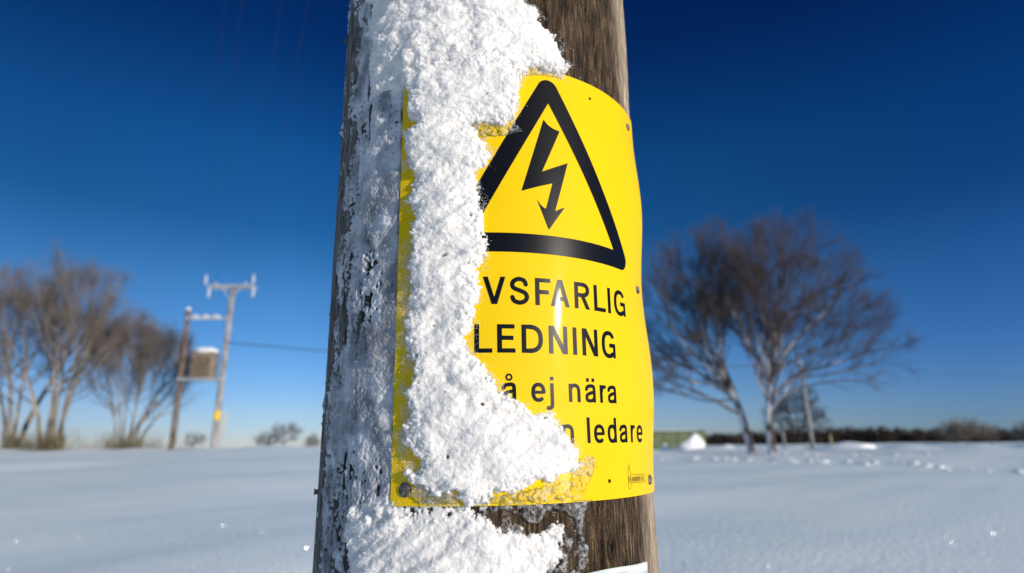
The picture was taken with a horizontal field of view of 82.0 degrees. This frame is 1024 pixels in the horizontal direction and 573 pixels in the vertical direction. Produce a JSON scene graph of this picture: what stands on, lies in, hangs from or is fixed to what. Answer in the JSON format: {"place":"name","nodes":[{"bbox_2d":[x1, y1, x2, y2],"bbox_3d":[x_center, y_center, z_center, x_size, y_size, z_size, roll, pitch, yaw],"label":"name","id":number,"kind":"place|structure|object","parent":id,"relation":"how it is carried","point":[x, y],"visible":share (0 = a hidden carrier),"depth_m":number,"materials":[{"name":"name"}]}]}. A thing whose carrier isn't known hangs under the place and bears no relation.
{"place":"outdoors","nodes":[
{"label":"outdoors","id":0,"kind":"place"},
{"bbox_2d":[0,523,1021,572],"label":"surface crystals","id":1,"kind":"object","parent":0,"point":[657,536],"visible":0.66,"depth_m":7.00,"materials":[{"name":"white"}]},
{"bbox_2d":[0,442,1023,572],"bbox_3d":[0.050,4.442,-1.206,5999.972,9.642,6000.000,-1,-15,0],"label":"ground","id":2,"kind":"structure","parent":0,"point":[131,497],"depth_m":10.30,"materials":[{"name":"white snow"}]},
{"bbox_2d":[0,426,35,448],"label":"dry scrub","id":3,"kind":"object","parent":2,"relation":"on","point":[16,445],"visible":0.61,"depth_m":32.30,"materials":[{"name":"plant"}]},
{"bbox_2d":[19,425,83,450],"bbox_3d":[-24.629,8.143,31.657,3.133,1.502,2.149,-1,-15,0],"label":"dry scrub","id":4,"kind":"object","parent":2,"relation":"on","point":[50,445],"visible":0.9,"depth_m":31.32,"materials":[{"name":"brown plant"}]},
{"bbox_2d":[0,256,113,448],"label":"bare tree","id":5,"kind":"object","parent":2,"relation":"on","point":[7,424],"visible":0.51,"depth_m":33.99,"materials":[{"name":"brown plant"}]},
{"bbox_2d":[0,231,152,448],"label":"bare tree","id":6,"kind":"object","parent":2,"relation":"on","point":[73,321],"visible":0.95,"depth_m":32.78,"materials":[{"name":"brown plant"}]},
{"bbox_2d":[56,307,205,448],"bbox_3d":[-22.873,5.460,35.885,8.103,9.085,7.177,6,-17,-23],"label":"bare tree","id":7,"kind":"object","parent":2,"relation":"on","point":[156,356],"visible":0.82,"depth_m":35.50,"materials":[{"name":"brown plant"}]},
{"bbox_2d":[72,427,194,449],"bbox_3d":[-22.357,8.858,34.559,7.035,1.887,2.898,-1,-15,0],"label":"dry scrub","id":8,"kind":"object","parent":2,"relation":"on","point":[121,445],"visible":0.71,"depth_m":34.26,"materials":[{"name":"brown plant"}]},
{"bbox_2d":[181,429,209,448],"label":"bare tree","id":9,"kind":"object","parent":2,"relation":"on","point":[196,439],"visible":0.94,"depth_m":145.07,"materials":[{"name":"plant"}]},
{"bbox_2d":[168,274,256,449],"bbox_3d":[-17.253,4.280,34.104,4.098,10.224,1.067,-1,-15,0],"label":"transformer station","id":10,"kind":"object","parent":2,"relation":"on","point":[204,365],"visible":0.98,"depth_m":33.78,"materials":[{"name":"grey wood"}]},
{"bbox_2d":[251,430,283,445],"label":"bare tree","id":11,"kind":"object","parent":2,"relation":"on","point":[267,442],"visible":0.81,"depth_m":146.75,"materials":[{"name":"grey plant"}]},
{"bbox_2d":[268,421,304,444],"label":"bare tree","id":12,"kind":"object","parent":2,"relation":"on","point":[286,432],"visible":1,"depth_m":145.22,"materials":[{"name":"plant"}]},
{"bbox_2d":[301,431,320,446],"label":"bare tree","id":13,"kind":"object","parent":2,"relation":"on","point":[312,442],"visible":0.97,"depth_m":144.92,"materials":[{"name":"plant"}]},
{"bbox_2d":[312,0,658,572],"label":"utility pole","id":14,"kind":"object","parent":2,"relation":"on","point":[619,532],"visible":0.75,"depth_m":0.45,"materials":[{"name":"brown wood"}]},
{"bbox_2d":[207,6,223,267],"bbox_3d":[-9.490,-3.975,18.774,0.010,3.298,37.742,7,-17,-27],"label":"overhead wire","id":15,"kind":"object","parent":14,"relation":"attached to","point":[217,107],"visible":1,"depth_m":14.42,"materials":[{"name":"grey metal"}]},
{"bbox_2d":[217,2,241,272],"bbox_3d":[-9.051,-3.594,18.669,0.010,2.498,37.543,7,-17,-26],"label":"overhead wire","id":16,"kind":"object","parent":14,"relation":"attached to","point":[231,114],"visible":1,"depth_m":13.98,"materials":[{"name":"grey metal"}]},
{"bbox_2d":[246,1,280,277],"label":"overhead wire","id":17,"kind":"object","parent":14,"relation":"attached to","point":[266,116],"visible":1,"depth_m":13.93,"materials":[{"name":"grey metal"}]},
{"bbox_2d":[255,2,308,263],"bbox_3d":[-7.525,-3.997,18.774,0.010,3.298,36.966,6,-17,-24],"label":"overhead wire","id":18,"kind":"object","parent":14,"relation":"attached to","point":[286,112],"visible":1,"depth_m":14.59,"materials":[{"name":"grey metal"}]},
{"bbox_2d":[313,0,551,572],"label":"clinging rime","id":19,"kind":"object","parent":14,"relation":"attached to","point":[360,415],"visible":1,"depth_m":0.42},
{"bbox_2d":[343,488,564,572],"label":"clinging snow","id":20,"kind":"structure","parent":14,"relation":"attached to","point":[385,537],"depth_m":0.36,"materials":[{"name":"white snow"}]},
{"bbox_2d":[364,0,570,104],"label":"clinging snow","id":21,"kind":"structure","parent":14,"relation":"attached to","point":[402,34],"depth_m":0.45,"materials":[{"name":"white snow"}]},
{"bbox_2d":[390,67,653,505],"bbox_3d":[0.022,-0.009,0.428,0.205,0.312,0.046,5,-16,-21],"label":"warning sign","id":22,"kind":"object","parent":14,"relation":"attached to","point":[561,331],"visible":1,"depth_m":0.41,"materials":[{"name":"yellow metal"}]},
{"bbox_2d":[390,55,580,506],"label":"clinging snow","id":23,"kind":"structure","parent":22,"relation":"attached to","point":[497,442],"depth_m":0.39,"materials":[{"name":"white snow"}]},
{"bbox_2d":[390,0,586,572],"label":"loose flakes","id":24,"kind":"object","parent":22,"relation":"attached to","point":[402,446],"visible":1,"depth_m":0.39,"materials":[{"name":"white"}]},
{"bbox_2d":[413,457,596,504],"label":"clear ice","id":25,"kind":"structure","parent":22,"relation":"attached to","point":[553,484],"depth_m":0.38,"materials":[{"name":"clear ice"}]},
{"bbox_2d":[482,68,560,137],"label":"clear ice","id":26,"kind":"structure","parent":22,"relation":"attached to","point":[530,74],"depth_m":0.44,"materials":[{"name":"clear ice"}]},
{"bbox_2d":[486,501,589,546],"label":"clear ice","id":27,"kind":"structure","parent":22,"relation":"hanging from","point":[569,515],"depth_m":0.37,"materials":[{"name":"clear ice"}]},
{"bbox_2d":[558,527,589,572],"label":"clear ice","id":28,"kind":"structure","parent":14,"relation":"attached to","point":[573,554],"depth_m":0.37,"materials":[{"name":"clear ice"}]},
{"bbox_2d":[590,562,647,572],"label":"white sign","id":29,"kind":"object","parent":14,"relation":"attached to","point":[642,567],"visible":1,"depth_m":0.39,"materials":[{"name":"ceramic"}]},
{"bbox_2d":[659,443,671,450],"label":"snow heap","id":30,"kind":"object","parent":2,"relation":"on","point":[664,447],"visible":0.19,"depth_m":52.79,"materials":[{"name":"white snow"}]},
{"bbox_2d":[653,430,705,450],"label":"hut","id":31,"kind":"object","parent":2,"relation":"on","point":[672,439],"visible":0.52,"depth_m":58.08,"materials":[{"name":"green paint"}]},
{"bbox_2d":[673,433,704,450],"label":"snow heap","id":32,"kind":"object","parent":2,"relation":"on","point":[694,441],"visible":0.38,"depth_m":51.60,"materials":[{"name":"white snow"}]},
{"bbox_2d":[641,212,777,453],"bbox_3d":[11.622,2.672,37.393,11.441,15.627,10.420,-1,-15,0],"label":"bare tree","id":33,"kind":"object","parent":2,"relation":"on","point":[719,372],"visible":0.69,"depth_m":36.42,"materials":[{"name":"brown plant"}]},
{"bbox_2d":[781,431,785,448],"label":"stake","id":34,"kind":"object","parent":2,"relation":"on","point":[783,440],"visible":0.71,"depth_m":43.41,"materials":[{"name":"grey wood"}]},
{"bbox_2d":[659,203,930,453],"bbox_3d":[16.733,2.054,35.738,14.073,15.788,12.044,-13,-19,37],"label":"bare tree","id":35,"kind":"object","parent":2,"relation":"on","point":[745,281],"visible":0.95,"depth_m":34.86,"materials":[{"name":"brown plant"}]},
{"bbox_2d":[760,386,834,443],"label":"bare tree","id":36,"kind":"object","parent":2,"relation":"on","point":[789,412],"visible":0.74,"depth_m":108.26,"materials":[{"name":"brown plant"}]},
{"bbox_2d":[798,361,814,448],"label":"utility pole","id":37,"kind":"object","parent":2,"relation":"on","point":[810,431],"visible":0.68,"depth_m":43.90,"materials":[{"name":"grey wood"}]},
{"bbox_2d":[228,342,795,366],"bbox_3d":[2.729,4.852,39.500,40.051,0.783,0.060,4,-16,-16],"label":"cable","id":38,"kind":"object","parent":37,"relation":"attached to","point":[327,351],"visible":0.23,"depth_m":35.25,"materials":[{"name":"grey metal"}]},
{"bbox_2d":[656,425,1023,444],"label":"distant woods","id":39,"kind":"object","parent":2,"relation":"on","point":[886,435],"visible":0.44,"depth_m":275.57,"materials":[{"name":"brown plant"}]},
{"bbox_2d":[657,453,1023,472],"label":"snow clods","id":40,"kind":"object","parent":2,"relation":"on","point":[873,461],"visible":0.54,"depth_m":22.73,"materials":[{"name":"white snow"}]},
{"bbox_2d":[815,442,875,447],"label":"snow heap","id":41,"kind":"object","parent":2,"relation":"on","point":[861,444],"visible":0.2,"depth_m":57.17,"materials":[{"name":"white snow"}]},
{"bbox_2d":[929,414,1007,444],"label":"bare tree","id":42,"kind":"object","parent":2,"relation":"on","point":[958,429],"visible":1,"depth_m":73.19,"materials":[{"name":"plant"}]},
{"bbox_2d":[1001,418,1023,445],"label":"bare tree","id":43,"kind":"object","parent":2,"relation":"on","point":[1017,432],"visible":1,"depth_m":65.00,"materials":[{"name":"brown plant"}]},
{"bbox_2d":[0,0,1023,448],"label":"sky","id":44,"kind":"structure","parent":0,"point":[901,122],"materials":[{"name":"blue"}]}
]}

